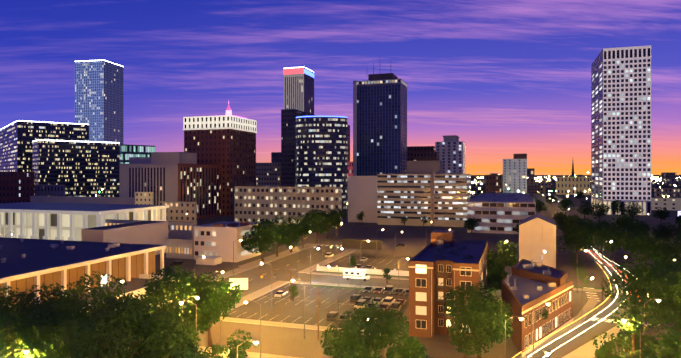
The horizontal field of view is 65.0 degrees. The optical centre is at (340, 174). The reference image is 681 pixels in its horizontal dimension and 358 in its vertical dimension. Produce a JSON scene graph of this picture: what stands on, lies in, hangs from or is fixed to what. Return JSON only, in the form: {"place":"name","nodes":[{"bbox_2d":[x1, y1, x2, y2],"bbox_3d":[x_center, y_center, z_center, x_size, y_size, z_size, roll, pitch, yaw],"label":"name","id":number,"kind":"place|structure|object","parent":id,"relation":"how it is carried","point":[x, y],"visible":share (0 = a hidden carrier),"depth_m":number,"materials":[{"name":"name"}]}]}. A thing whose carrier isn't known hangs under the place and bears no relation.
{"place":"outdoors","nodes":[
{"label":"outdoors","id":0,"kind":"place"},
{"bbox_2d":[32,141,119,196],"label":"office building","id":1,"kind":"structure","parent":0,"point":[84,169],"depth_m":577.09,"materials":[{"name":"black glass"}]},
{"bbox_2d":[135,192,152,204],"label":"building","id":2,"kind":"structure","parent":0,"point":[143,198],"depth_m":334.30,"materials":[{"name":"grey"}]},
{"bbox_2d":[132,344,298,357],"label":"pavement","id":3,"kind":"structure","parent":0,"point":[253,355],"depth_m":89.83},
{"bbox_2d":[199,266,254,281],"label":"pavement","id":4,"kind":"structure","parent":0,"point":[236,271],"depth_m":166.10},
{"bbox_2d":[142,242,343,339],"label":"street","id":5,"kind":"structure","parent":0,"point":[279,267],"depth_m":175.78,"materials":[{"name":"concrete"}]},
{"bbox_2d":[221,281,289,313],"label":"pavement","id":6,"kind":"structure","parent":0,"point":[262,291],"depth_m":137.89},
{"bbox_2d":[238,243,318,266],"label":"pavement","id":7,"kind":"structure","parent":0,"point":[256,263],"depth_m":198.60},
{"bbox_2d":[242,218,280,261],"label":"tree","id":8,"kind":"object","parent":7,"relation":"on","point":[254,241],"visible":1,"depth_m":183.98,"materials":[{"name":"green plant"}]},
{"bbox_2d":[258,215,300,256],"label":"tree","id":9,"kind":"object","parent":7,"relation":"on","point":[286,234],"visible":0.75,"depth_m":196.15,"materials":[{"name":"green plant"}]},
{"bbox_2d":[284,67,313,114],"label":"skyscraper","id":10,"kind":"structure","parent":0,"point":[299,91],"depth_m":625.50,"materials":[{"name":"grey"}]},
{"bbox_2d":[220,317,380,335],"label":"pavement","id":11,"kind":"structure","parent":0,"point":[282,324],"depth_m":108.56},
{"bbox_2d":[281,109,349,186],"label":"dark slab tower","id":12,"kind":"structure","parent":0,"point":[288,147],"depth_m":502.91,"materials":[{"name":"grey"}]},
{"bbox_2d":[298,249,355,272],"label":"pavement","id":13,"kind":"structure","parent":0,"point":[329,260],"depth_m":187.16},
{"bbox_2d":[0,0,680,174],"label":"sky","id":14,"kind":"structure","parent":0,"point":[506,78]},
{"bbox_2d":[331,220,355,241],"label":"street","id":15,"kind":"structure","parent":0,"point":[345,230],"depth_m":287.29,"materials":[{"name":"asphalt"}]},
{"bbox_2d":[288,281,408,290],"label":"curb","id":16,"kind":"structure","parent":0,"point":[342,285],"depth_m":147.94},
{"bbox_2d":[186,321,520,357],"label":"street","id":17,"kind":"structure","parent":0,"point":[284,341],"depth_m":96.61,"materials":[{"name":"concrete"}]},
{"bbox_2d":[174,272,243,346],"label":"tree","id":18,"kind":"object","parent":17,"relation":"on","point":[222,293],"visible":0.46,"depth_m":94.30,"materials":[{"name":"green plant"}]},
{"bbox_2d":[353,80,406,175],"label":"dark tower","id":19,"kind":"structure","parent":0,"point":[381,128],"depth_m":524.43,"materials":[{"name":"glass"}]},
{"bbox_2d":[357,79,406,87],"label":"lit parapet band","id":20,"kind":"object","parent":19,"relation":"attached to","point":[386,81],"visible":0.59,"depth_m":524.90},
{"bbox_2d":[368,73,397,79],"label":"rooftop penthouse","id":21,"kind":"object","parent":19,"relation":"on","point":[384,76],"visible":0.61,"depth_m":529.63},
{"bbox_2d":[123,175,680,356],"bbox_3d":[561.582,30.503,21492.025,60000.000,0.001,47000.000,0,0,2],"label":"ground","id":22,"kind":"structure","parent":0,"point":[364,230],"depth_m":259.84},
{"bbox_2d":[0,172,34,203],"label":"building","id":23,"kind":"structure","parent":22,"relation":"on","point":[16,187],"depth_m":441.76,"materials":[{"name":"brown"}]},
{"bbox_2d":[0,286,42,340],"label":"tree","id":24,"kind":"object","parent":22,"relation":"on","point":[6,301],"visible":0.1,"depth_m":80.85,"materials":[{"name":"green plant"}]},
{"bbox_2d":[0,308,56,357],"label":"tree","id":25,"kind":"object","parent":22,"relation":"on","point":[18,337],"visible":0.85,"depth_m":62.87,"materials":[{"name":"green plant"}]},
{"bbox_2d":[0,121,88,171],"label":"office building","id":26,"kind":"structure","parent":22,"relation":"on","point":[17,138],"depth_m":641.42,"materials":[{"name":"black glass"}]},
{"bbox_2d":[0,283,95,355],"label":"tree","id":27,"kind":"object","parent":22,"relation":"on","point":[59,314],"visible":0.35,"depth_m":70.47,"materials":[{"name":"green plant"}]},
{"bbox_2d":[35,184,64,195],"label":"grey block","id":28,"kind":"structure","parent":22,"relation":"on","point":[49,190],"depth_m":460.49,"materials":[{"name":"grey"}]},
{"bbox_2d":[0,251,154,305],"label":"building wall","id":29,"kind":"structure","parent":22,"relation":"on","point":[118,268],"depth_m":127.85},
{"bbox_2d":[0,237,165,282],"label":"roof","id":30,"kind":"structure","parent":29,"relation":"on","point":[42,257],"depth_m":135.08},
{"bbox_2d":[0,238,119,262],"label":"rooftop vents","id":31,"kind":"object","parent":30,"relation":"on","point":[54,246],"visible":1,"depth_m":144.78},
{"bbox_2d":[20,316,136,357],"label":"tree","id":32,"kind":"object","parent":22,"relation":"on","point":[67,345],"visible":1,"depth_m":61.32,"materials":[{"name":"green plant"}]},
{"bbox_2d":[1,208,161,240],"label":"building wall","id":33,"kind":"structure","parent":22,"relation":"on","point":[52,224],"depth_m":239.70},
{"bbox_2d":[0,202,168,213],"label":"flat roof","id":34,"kind":"structure","parent":33,"relation":"on","point":[69,208],"depth_m":253.02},
{"bbox_2d":[30,196,134,204],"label":"rooftop structure","id":35,"kind":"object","parent":34,"relation":"on","point":[84,200],"depth_m":355.39,"materials":[{"name":"grey"}]},
{"bbox_2d":[0,208,165,240],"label":"columns","id":36,"kind":"structure","parent":22,"relation":"on","point":[100,220],"depth_m":236.47,"materials":[{"name":"white"}]},
{"bbox_2d":[26,271,158,357],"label":"tree","id":37,"kind":"object","parent":22,"relation":"on","point":[94,303],"visible":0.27,"depth_m":75.98,"materials":[{"name":"green plant"}]},
{"bbox_2d":[19,278,178,311],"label":"convention centre deck","id":38,"kind":"structure","parent":22,"relation":"on","point":[133,284],"depth_m":129.45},
{"bbox_2d":[4,249,163,304],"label":"columns","id":39,"kind":"structure","parent":38,"relation":"on","point":[87,271],"depth_m":130.26,"materials":[{"name":"concrete"}]},
{"bbox_2d":[75,61,122,163],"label":"skyscraper","id":40,"kind":"structure","parent":22,"relation":"on","point":[99,97],"depth_m":799.64,"materials":[{"name":"blue glass"}]},
{"bbox_2d":[81,221,167,254],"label":"service block","id":41,"kind":"structure","parent":22,"relation":"on","point":[150,232],"depth_m":192.56,"materials":[{"name":"white concrete"}]},
{"bbox_2d":[77,291,197,357],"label":"tree","id":42,"kind":"object","parent":22,"relation":"on","point":[136,316],"visible":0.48,"depth_m":69.09,"materials":[{"name":"green plant"}]},
{"bbox_2d":[121,144,154,163],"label":"green glass block","id":43,"kind":"structure","parent":22,"relation":"on","point":[127,151],"depth_m":842.47,"materials":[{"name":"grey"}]},
{"bbox_2d":[105,219,195,238],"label":"building","id":44,"kind":"structure","parent":22,"relation":"on","point":[181,230],"depth_m":218.32,"materials":[{"name":"concrete"}]},
{"bbox_2d":[119,163,219,218],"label":"ribbed office","id":45,"kind":"structure","parent":22,"relation":"on","point":[199,184],"depth_m":355.32,"materials":[{"name":"concrete"}]},
{"bbox_2d":[151,152,196,163],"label":"rooftop penthouse","id":46,"kind":"object","parent":45,"relation":"on","point":[175,157],"visible":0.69,"depth_m":352.17,"materials":[{"name":"concrete"}]},
{"bbox_2d":[134,309,214,357],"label":"tree","id":47,"kind":"object","parent":22,"relation":"on","point":[169,341],"visible":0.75,"depth_m":67.83,"materials":[{"name":"green plant"}]},
{"bbox_2d":[158,201,196,225],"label":"block","id":48,"kind":"structure","parent":22,"relation":"on","point":[176,210],"depth_m":304.72,"materials":[{"name":"grey"}]},
{"bbox_2d":[134,265,221,342],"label":"tree","id":49,"kind":"object","parent":22,"relation":"on","point":[185,282],"visible":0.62,"depth_m":90.20,"materials":[{"name":"green plant"}]},
{"bbox_2d":[166,238,193,258],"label":"building","id":50,"kind":"structure","parent":22,"relation":"on","point":[178,248],"depth_m":194.52,"materials":[{"name":"concrete"}]},
{"bbox_2d":[196,256,221,264],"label":"annex","id":51,"kind":"object","parent":22,"relation":"on","point":[210,260],"visible":1,"depth_m":181.42,"materials":[{"name":"concrete"}]},
{"bbox_2d":[204,343,229,357],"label":"tree","id":52,"kind":"object","parent":22,"relation":"on","point":[217,349],"visible":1,"depth_m":65.22,"materials":[{"name":"green plant"}]},
{"bbox_2d":[184,129,255,215],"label":"skyscraper","id":53,"kind":"structure","parent":22,"relation":"on","point":[231,153],"depth_m":397.75,"materials":[{"name":"brick"}]},
{"bbox_2d":[183,115,256,131],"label":"crown","id":54,"kind":"object","parent":53,"relation":"on","point":[222,121],"visible":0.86,"depth_m":399.19},
{"bbox_2d":[194,221,262,261],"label":"white office","id":55,"kind":"structure","parent":22,"relation":"on","point":[209,240],"depth_m":188.91,"materials":[{"name":"brown"}]},
{"bbox_2d":[229,277,248,302],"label":"blank billboard","id":56,"kind":"object","parent":22,"relation":"on","point":[243,282],"visible":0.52,"depth_m":126.40,"materials":[{"name":"beige metal"}]},
{"bbox_2d":[226,329,252,357],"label":"tree","id":57,"kind":"object","parent":22,"relation":"on","point":[241,353],"visible":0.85,"depth_m":70.55,"materials":[{"name":"green plant"}]},
{"bbox_2d":[256,163,280,185],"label":"building","id":58,"kind":"structure","parent":22,"relation":"on","point":[268,173],"depth_m":545.15,"materials":[{"name":"grey"}]},
{"bbox_2d":[234,186,341,225],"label":"building","id":59,"kind":"structure","parent":22,"relation":"on","point":[252,203],"depth_m":324.88,"materials":[{"name":"beige concrete"}]},
{"bbox_2d":[274,216,307,251],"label":"tree","id":60,"kind":"object","parent":22,"relation":"on","point":[297,231],"visible":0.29,"depth_m":209.23,"materials":[{"name":"green plant"}]},
{"bbox_2d":[290,214,316,247],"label":"tree","id":61,"kind":"object","parent":22,"relation":"on","point":[307,221],"visible":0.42,"depth_m":220.36,"materials":[{"name":"green plant"}]},
{"bbox_2d":[221,283,408,329],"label":"parking lot","id":62,"kind":"structure","parent":22,"relation":"on","point":[283,307],"depth_m":124.68,"materials":[{"name":"asphalt"}]},
{"bbox_2d":[311,282,408,329],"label":"parking lot markings","id":63,"kind":"object","parent":62,"relation":"on","point":[348,296],"visible":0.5,"depth_m":117.99,"materials":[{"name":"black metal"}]},
{"bbox_2d":[296,117,347,209],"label":"round glass tower","id":64,"kind":"structure","parent":22,"relation":"on","point":[321,151],"depth_m":453.66,"materials":[{"name":"grey"}]},
{"bbox_2d":[318,208,337,238],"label":"tree","id":65,"kind":"object","parent":22,"relation":"on","point":[332,219],"visible":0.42,"depth_m":254.59,"materials":[{"name":"green plant"}]},
{"bbox_2d":[348,176,376,222],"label":"building wall","id":66,"kind":"structure","parent":22,"relation":"on","point":[362,193],"depth_m":341.85,"materials":[{"name":"concrete"}]},
{"bbox_2d":[317,264,408,275],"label":"white wall","id":67,"kind":"structure","parent":22,"relation":"on","point":[394,272],"depth_m":164.08,"materials":[{"name":"concrete"}]},
{"bbox_2d":[315,253,412,270],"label":"parking lot","id":68,"kind":"structure","parent":22,"relation":"on","point":[344,262],"depth_m":185.77,"materials":[{"name":"asphalt"}]},
{"bbox_2d":[320,301,431,357],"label":"tree","id":69,"kind":"object","parent":22,"relation":"on","point":[374,339],"visible":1,"depth_m":64.24,"materials":[{"name":"green plant"}]},
{"bbox_2d":[343,238,430,256],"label":"parking lot","id":70,"kind":"structure","parent":22,"relation":"on","point":[413,247],"depth_m":224.07,"materials":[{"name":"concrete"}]},
{"bbox_2d":[342,239,381,253],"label":"wall","id":71,"kind":"structure","parent":70,"relation":"on","point":[356,244],"depth_m":206.08,"materials":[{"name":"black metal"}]},
{"bbox_2d":[385,335,426,357],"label":"tree","id":72,"kind":"object","parent":22,"relation":"on","point":[413,341],"visible":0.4,"depth_m":71.17,"materials":[{"name":"green plant"}]},
{"bbox_2d":[407,146,434,160],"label":"brown block","id":73,"kind":"structure","parent":22,"relation":"on","point":[411,150],"depth_m":653.12,"materials":[{"name":"grey"}]},
{"bbox_2d":[377,174,469,226],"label":"nine storey block","id":74,"kind":"structure","parent":22,"relation":"on","point":[399,196],"depth_m":318.82,"materials":[{"name":"grey"}]},
{"bbox_2d":[407,161,442,173],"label":"nine storey block penthouse","id":75,"kind":"object","parent":74,"relation":"on","point":[423,167],"visible":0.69,"depth_m":324.33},
{"bbox_2d":[413,152,437,160],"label":"brown block","id":76,"kind":"structure","parent":22,"relation":"on","point":[425,156],"depth_m":600.70,"materials":[{"name":"grey"}]},
{"bbox_2d":[409,230,487,340],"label":"apartment block","id":77,"kind":"structure","parent":22,"relation":"on","point":[432,281],"depth_m":101.30,"materials":[{"name":"brick"}]},
{"bbox_2d":[434,239,473,259],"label":"apartment block roof units","id":78,"kind":"object","parent":77,"relation":"on","point":[441,245],"visible":1,"depth_m":115.49},
{"bbox_2d":[443,282,513,357],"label":"tree","id":79,"kind":"object","parent":22,"relation":"on","point":[484,322],"visible":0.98,"depth_m":83.79,"materials":[{"name":"green plant"}]},
{"bbox_2d":[486,175,502,192],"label":"brown block","id":80,"kind":"structure","parent":22,"relation":"on","point":[494,183],"depth_m":657.47,"materials":[{"name":"grey"}]},
{"bbox_2d":[487,248,507,300],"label":"tree","id":81,"kind":"object","parent":22,"relation":"on","point":[494,273],"visible":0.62,"depth_m":126.30,"materials":[{"name":"green plant"}]},
{"bbox_2d":[493,240,518,275],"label":"tree","id":82,"kind":"object","parent":22,"relation":"on","point":[508,254],"visible":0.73,"depth_m":157.16,"materials":[{"name":"green plant"}]},
{"bbox_2d":[503,159,526,192],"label":"hotel slab","id":83,"kind":"structure","parent":22,"relation":"on","point":[514,175],"depth_m":717.73,"materials":[{"name":"grey"}]},
{"bbox_2d":[519,213,555,267],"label":"gabled hall","id":84,"kind":"structure","parent":22,"relation":"on","point":[537,234],"depth_m":174.04,"materials":[{"name":"beige"}]},
{"bbox_2d":[556,177,589,194],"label":"building","id":85,"kind":"structure","parent":22,"relation":"on","point":[564,185],"depth_m":817.35,"materials":[{"name":"grey"}]},
{"bbox_2d":[470,168,680,193],"bbox_3d":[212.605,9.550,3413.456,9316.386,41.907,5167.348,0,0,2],"label":"city blocks","id":86,"kind":"structure","parent":22,"relation":"on","point":[533,189],"depth_m":1045.49,"materials":[{"name":"concrete"}]},
{"bbox_2d":[556,218,597,262],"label":"tree","id":87,"kind":"object","parent":22,"relation":"on","point":[581,237],"visible":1,"depth_m":183.43,"materials":[{"name":"green plant"}]},
{"bbox_2d":[568,249,589,286],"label":"lawn","id":88,"kind":"structure","parent":22,"relation":"on","point":[582,274],"depth_m":173.88,"materials":[{"name":"green plant"}]},
{"bbox_2d":[489,295,673,348],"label":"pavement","id":89,"kind":"structure","parent":22,"relation":"on","point":[578,305],"depth_m":119.23,"materials":[{"name":"concrete"}]},
{"bbox_2d":[502,271,573,356],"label":"corner brick block","id":90,"kind":"structure","parent":89,"relation":"on","point":[559,308],"depth_m":99.90,"materials":[{"name":"brown"}]},
{"bbox_2d":[505,275,555,298],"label":"rooftop units","id":91,"kind":"object","parent":90,"relation":"on","point":[539,287],"visible":0.79,"depth_m":105.76,"materials":[{"name":"silver metal"}]},
{"bbox_2d":[512,259,567,286],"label":"brick building","id":92,"kind":"structure","parent":90,"relation":"attached to","point":[559,277],"depth_m":116.42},
{"bbox_2d":[601,250,680,326],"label":"tree","id":93,"kind":"object","parent":89,"relation":"on","point":[641,284],"visible":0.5,"depth_m":106.59,"materials":[{"name":"green plant"}]},
{"bbox_2d":[591,202,609,221],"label":"tree","id":94,"kind":"object","parent":22,"relation":"on","point":[602,211],"visible":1,"depth_m":336.05,"materials":[{"name":"green plant"}]},
{"bbox_2d":[530,193,674,357],"bbox_3d":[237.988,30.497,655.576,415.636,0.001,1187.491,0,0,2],"label":"boulevard","id":95,"kind":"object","parent":22,"relation":"on","point":[575,343],"visible":0.32,"depth_m":108.87,"materials":[{"name":"asphalt"}]},
{"bbox_2d":[562,322,626,357],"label":"sidewalk","id":96,"kind":"structure","parent":95,"relation":"on","point":[588,349],"depth_m":94.02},
{"bbox_2d":[591,222,633,260],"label":"tree","id":97,"kind":"object","parent":95,"relation":"on","point":[613,235],"visible":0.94,"depth_m":187.59,"materials":[{"name":"green plant"}]},
{"bbox_2d":[608,301,664,357],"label":"tree","id":98,"kind":"object","parent":95,"relation":"on","point":[631,329],"visible":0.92,"depth_m":72.54,"materials":[{"name":"green plant"}]},
{"bbox_2d":[592,332,623,357],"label":"tree","id":99,"kind":"object","parent":22,"relation":"on","point":[606,349],"visible":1,"depth_m":70.44,"materials":[{"name":"green plant"}]},
{"bbox_2d":[591,58,650,200],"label":"tower shaft","id":100,"kind":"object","parent":22,"relation":"on","point":[620,129],"visible":1,"depth_m":409.20,"materials":[{"name":"concrete"}]},
{"bbox_2d":[591,45,650,75],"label":"building crown","id":101,"kind":"object","parent":100,"relation":"on","point":[624,53],"visible":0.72,"depth_m":409.20},
{"bbox_2d":[591,197,650,214],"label":"building base","id":102,"kind":"object","parent":22,"relation":"on","point":[645,206],"visible":0.46,"depth_m":407.93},
{"bbox_2d":[610,213,638,233],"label":"tree","id":103,"kind":"object","parent":22,"relation":"on","point":[622,222],"visible":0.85,"depth_m":273.74,"materials":[{"name":"green plant"}]},
{"bbox_2d":[622,230,663,267],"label":"tree","id":104,"kind":"object","parent":22,"relation":"on","point":[644,243],"visible":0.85,"depth_m":168.25,"materials":[{"name":"green plant"}]},
{"bbox_2d":[647,327,680,357],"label":"tree","id":105,"kind":"object","parent":22,"relation":"on","point":[670,344],"visible":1,"depth_m":67.46,"materials":[{"name":"green plant"}]},
{"bbox_2d":[651,198,680,210],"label":"building","id":106,"kind":"structure","parent":22,"relation":"on","point":[670,203],"depth_m":459.05,"materials":[{"name":"grey"}]},
{"bbox_2d":[652,222,680,243],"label":"tree","id":107,"kind":"object","parent":22,"relation":"on","point":[663,232],"visible":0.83,"depth_m":224.05,"materials":[{"name":"green plant"}]},
{"bbox_2d":[654,188,680,197],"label":"block","id":108,"kind":"structure","parent":22,"relation":"on","point":[666,192],"depth_m":606.72,"materials":[{"name":"grey"}]},
{"bbox_2d":[430,174,433,225],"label":"nine storey block pier","id":109,"kind":"structure","parent":0,"point":[432,198],"depth_m":315.92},
{"bbox_2d":[282,273,608,301],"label":"street","id":110,"kind":"structure","parent":0,"point":[579,295],"depth_m":151.31,"materials":[{"name":"asphalt"}]},
{"bbox_2d":[343,268,369,280],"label":"bus","id":111,"kind":"object","parent":110,"relation":"on","point":[353,273],"visible":0.96,"depth_m":154.06,"materials":[{"name":"white"}]},
{"bbox_2d":[273,240,617,256],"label":"street","id":112,"kind":"structure","parent":0,"point":[557,252],"depth_m":215.23,"materials":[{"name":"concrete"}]},
{"bbox_2d":[301,209,328,242],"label":"tree","id":113,"kind":"object","parent":112,"relation":"on","point":[317,217],"visible":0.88,"depth_m":235.68,"materials":[{"name":"green plant"}]},
{"bbox_2d":[435,136,465,173],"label":"building","id":114,"kind":"structure","parent":0,"point":[452,156],"depth_m":610.91,"materials":[{"name":"concrete"}]},
{"bbox_2d":[307,272,648,293],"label":"pavement","id":115,"kind":"structure","parent":0,"point":[579,289],"depth_m":156.49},
{"bbox_2d":[467,193,534,233],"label":"parking garage","id":116,"kind":"structure","parent":0,"point":[504,215],"depth_m":278.34,"materials":[{"name":"concrete"}]},
{"bbox_2d":[520,291,597,357],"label":"sidewalk","id":117,"kind":"structure","parent":0,"point":[590,304],"depth_m":109.89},
{"bbox_2d":[658,334,680,357],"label":"lawn","id":118,"kind":"structure","parent":0,"point":[660,337],"depth_m":100.16,"materials":[{"name":"green plant"}]},
{"bbox_2d":[641,271,680,347],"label":"tree","id":119,"kind":"object","parent":118,"relation":"on","point":[670,298],"visible":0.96,"depth_m":92.37,"materials":[{"name":"green plant"}]},
{"label":"lawn","id":120,"kind":"structure","parent":0,"visible":0},
{"bbox_2d":[652,237,680,269],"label":"tree","id":121,"kind":"object","parent":120,"relation":"on","point":[674,249],"visible":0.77,"depth_m":160.00,"materials":[{"name":"green plant"}]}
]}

